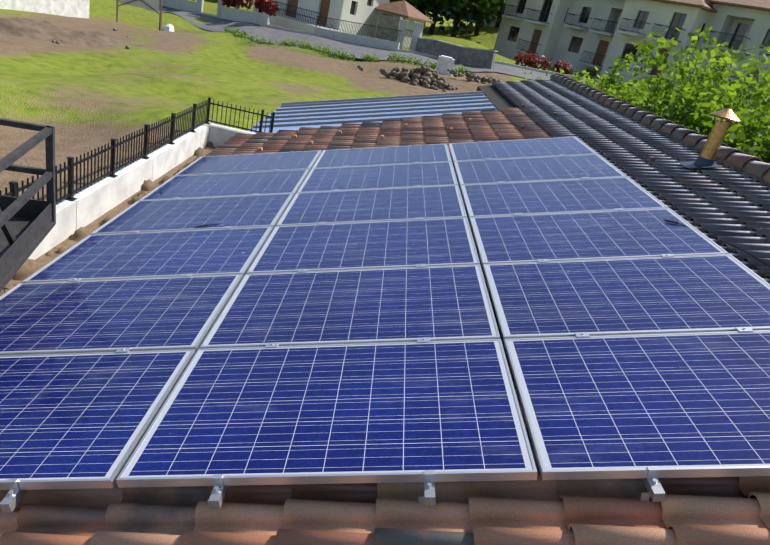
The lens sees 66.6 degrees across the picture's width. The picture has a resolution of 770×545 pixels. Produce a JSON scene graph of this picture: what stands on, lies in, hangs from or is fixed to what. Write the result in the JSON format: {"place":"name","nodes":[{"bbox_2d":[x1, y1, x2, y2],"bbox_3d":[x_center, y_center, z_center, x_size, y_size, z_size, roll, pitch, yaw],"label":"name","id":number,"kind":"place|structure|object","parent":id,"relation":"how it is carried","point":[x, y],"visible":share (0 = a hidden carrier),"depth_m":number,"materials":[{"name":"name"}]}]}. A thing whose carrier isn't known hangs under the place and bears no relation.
{"place":"outdoors","nodes":[
{"label":"outdoors","id":0,"kind":"place"},
{"bbox_2d":[0,118,55,291],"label":"metal stair railing","id":1,"kind":"object","parent":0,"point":[27,223],"visible":1,"depth_m":4.23,"materials":[{"name":"metal"}]},
{"bbox_2d":[5,146,217,286],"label":"soil","id":2,"kind":"structure","parent":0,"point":[44,259],"depth_m":6.73,"materials":[{"name":"brown soil"}]},
{"bbox_2d":[0,141,213,295],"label":"gap debris","id":3,"kind":"object","parent":2,"relation":"on","point":[29,267],"visible":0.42,"depth_m":6.11,"materials":[{"name":"beige stone"}]},
{"bbox_2d":[149,5,584,83],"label":"road","id":4,"kind":"structure","parent":0,"point":[265,32],"depth_m":39.26,"materials":[{"name":"grey asphalt"}]},
{"bbox_2d":[0,0,738,200],"bbox_3d":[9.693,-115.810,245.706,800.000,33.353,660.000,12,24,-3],"label":"ground","id":5,"kind":"structure","parent":0,"point":[82,99],"depth_m":18.20,"materials":[{"name":"green plant"}]},
{"bbox_2d":[0,17,125,46],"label":"earth spoil heap","id":6,"kind":"object","parent":5,"relation":"on","point":[32,28],"visible":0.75,"depth_m":22.40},
{"bbox_2d":[116,0,161,30],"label":"canopy frame","id":7,"kind":"object","parent":5,"relation":"on","point":[160,18],"visible":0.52,"depth_m":38.01,"materials":[{"name":"grey metal"}]},
{"bbox_2d":[119,0,159,10],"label":"canopy roof","id":8,"kind":"structure","parent":7,"relation":"attached to","point":[154,4],"depth_m":38.19,"materials":[{"name":"grey metal"}]},
{"bbox_2d":[28,123,255,259],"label":"retaining wall","id":9,"kind":"structure","parent":5,"relation":"on","point":[90,204],"depth_m":7.19,"materials":[{"name":"concrete"}]},
{"bbox_2d":[0,97,275,203],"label":"iron fence","id":10,"kind":"object","parent":9,"relation":"on","point":[15,189],"visible":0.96,"depth_m":7.37,"materials":[{"name":"black metal"}]},
{"bbox_2d":[0,0,454,75],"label":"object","id":11,"kind":"object","parent":5,"relation":"on","point":[75,8],"visible":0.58,"depth_m":31.15,"materials":[{"name":"white stone"}]},
{"bbox_2d":[41,20,500,91],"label":"rubble stones","id":12,"kind":"object","parent":5,"relation":"on","point":[426,78],"visible":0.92,"depth_m":26.19,"materials":[{"name":"grey stone"}]},
{"bbox_2d":[159,0,497,51],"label":"boundary walls","id":13,"kind":"structure","parent":5,"relation":"on","point":[241,15],"depth_m":41.34,"materials":[{"name":"grey concrete"}]},
{"bbox_2d":[316,16,412,49],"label":"boundary railings","id":14,"kind":"object","parent":13,"relation":"on","point":[363,30],"visible":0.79,"depth_m":40.14,"materials":[{"name":"metal"}]},
{"bbox_2d":[223,26,471,73],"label":"verge weeds","id":15,"kind":"object","parent":5,"relation":"on","point":[353,57],"visible":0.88,"depth_m":33.98,"materials":[{"name":"green plant"}]},
{"bbox_2d":[193,0,571,73],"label":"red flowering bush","id":16,"kind":"object","parent":5,"relation":"on","point":[262,6],"visible":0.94,"depth_m":45.52,"materials":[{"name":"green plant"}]},
{"bbox_2d":[258,85,516,388],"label":"roof deck","id":17,"kind":"structure","parent":5,"relation":"on","point":[496,98],"depth_m":11.49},
{"bbox_2d":[247,95,497,132],"bbox_3d":[-0.162,-3.173,11.709,4.508,1.293,4.050,12,24,-3],"label":"stripped roof sheet","id":18,"kind":"object","parent":17,"relation":"on","point":[275,129],"visible":0.1,"depth_m":11.80,"materials":[{"name":"grey metal"}]},
{"bbox_2d":[253,91,495,127],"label":"roof battens","id":19,"kind":"object","parent":18,"relation":"on","point":[388,98],"visible":0.94,"depth_m":12.27,"materials":[{"name":"grey metal"}]},
{"bbox_2d":[0,137,769,489],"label":"solar panel frames","id":20,"kind":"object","parent":17,"relation":"on","point":[114,479],"visible":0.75,"depth_m":3.07,"materials":[{"name":"silver metal"}]},
{"bbox_2d":[5,138,753,496],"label":"panel clamps","id":21,"kind":"object","parent":20,"relation":"attached to","point":[429,482],"visible":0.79,"depth_m":2.36,"materials":[{"name":"silver metal"}]},
{"bbox_2d":[0,137,769,479],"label":"solar panels","id":22,"kind":"object","parent":20,"relation":"in","point":[660,401],"visible":1,"depth_m":3.31,"materials":[{"name":"blue glass"}]},
{"bbox_2d":[196,219,769,266],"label":"solar cables","id":23,"kind":"object","parent":17,"relation":"on","point":[664,220],"visible":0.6,"depth_m":4.46,"materials":[{"name":"black paint"}]},
{"bbox_2d":[550,73,769,182],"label":"ridge caps","id":24,"kind":"object","parent":17,"relation":"on","point":[758,167],"visible":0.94,"depth_m":7.78,"materials":[{"name":"ceramic"}]},
{"bbox_2d":[678,156,721,169],"bbox_3d":[3.415,-1.151,6.387,0.345,0.220,0.300,12,24,-3],"label":"chimney flashing","id":25,"kind":"object","parent":17,"relation":"on","point":[700,162],"visible":0.42,"depth_m":6.31,"materials":[{"name":"grey metal"}]},
{"bbox_2d":[700,109,739,159],"bbox_3d":[3.516,-1.363,6.288,0.300,0.780,0.296,12,24,-3],"label":"chimney flue","id":26,"kind":"object","parent":17,"relation":"on","point":[715,139],"visible":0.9,"depth_m":6.19,"materials":[{"name":"gold metal"}]},
{"bbox_2d":[200,12,591,79],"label":"sidewalk","id":27,"kind":"structure","parent":5,"relation":"on","point":[425,54],"depth_m":39.90,"materials":[{"name":"concrete"}]},
{"bbox_2d":[376,14,496,68],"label":"stone walls","id":28,"kind":"structure","parent":5,"relation":"on","point":[475,57],"depth_m":38.80,"materials":[{"name":"grey stone"}]},
{"bbox_2d":[389,0,506,37],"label":"trees","id":29,"kind":"object","parent":5,"relation":"on","point":[482,9],"depth_m":61.43,"materials":[{"name":"green plant"}]},
{"bbox_2d":[524,26,769,163],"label":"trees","id":30,"kind":"object","parent":5,"relation":"on","point":[692,103],"depth_m":10.93,"materials":[{"name":"green plant"}]},
{"bbox_2d":[0,78,769,544],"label":"roof tiles","id":31,"kind":"object","parent":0,"point":[726,202],"visible":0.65,"depth_m":2.33,"materials":[{"name":"brown tile"}]},
{"bbox_2d":[0,478,664,511],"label":"mounting rail ends","id":32,"kind":"object","parent":31,"relation":"on","point":[215,500],"visible":0.06,"depth_m":2.26,"materials":[{"name":"silver metal"}]},
{"bbox_2d":[415,0,490,26],"bbox_3d":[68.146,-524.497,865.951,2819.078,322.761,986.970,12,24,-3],"label":"leaves","id":33,"kind":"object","parent":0,"point":[470,20],"depth_m":1364.77,"materials":[{"name":"plant"}]},
{"bbox_2d":[258,94,654,160],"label":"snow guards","id":34,"kind":"object","parent":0,"point":[651,158],"visible":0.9,"depth_m":9.06,"materials":[{"name":"metal"}]},
{"bbox_2d":[253,0,769,100],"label":"house walls","id":35,"kind":"structure","parent":0,"point":[662,13],"depth_m":49.72,"materials":[{"name":"white paint"}]},
{"bbox_2d":[256,2,769,92],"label":"house railings","id":36,"kind":"object","parent":35,"relation":"attached to","point":[549,23],"visible":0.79,"depth_m":49.10,"materials":[{"name":"black metal"}]},
{"bbox_2d":[286,0,769,85],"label":"house shutter doors","id":37,"kind":"structure","parent":35,"relation":"in","point":[601,50],"depth_m":49.95,"materials":[{"name":"wood"}]},
{"bbox_2d":[350,0,769,86],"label":"house glazing","id":38,"kind":"structure","parent":35,"relation":"in","point":[741,29],"depth_m":50.19,"materials":[{"name":"black glass"}]},
{"bbox_2d":[374,0,769,23],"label":"brown house roofs","id":39,"kind":"structure","parent":35,"relation":"on","point":[403,8],"depth_m":47.06,"materials":[{"name":"brown tile"}]}
]}

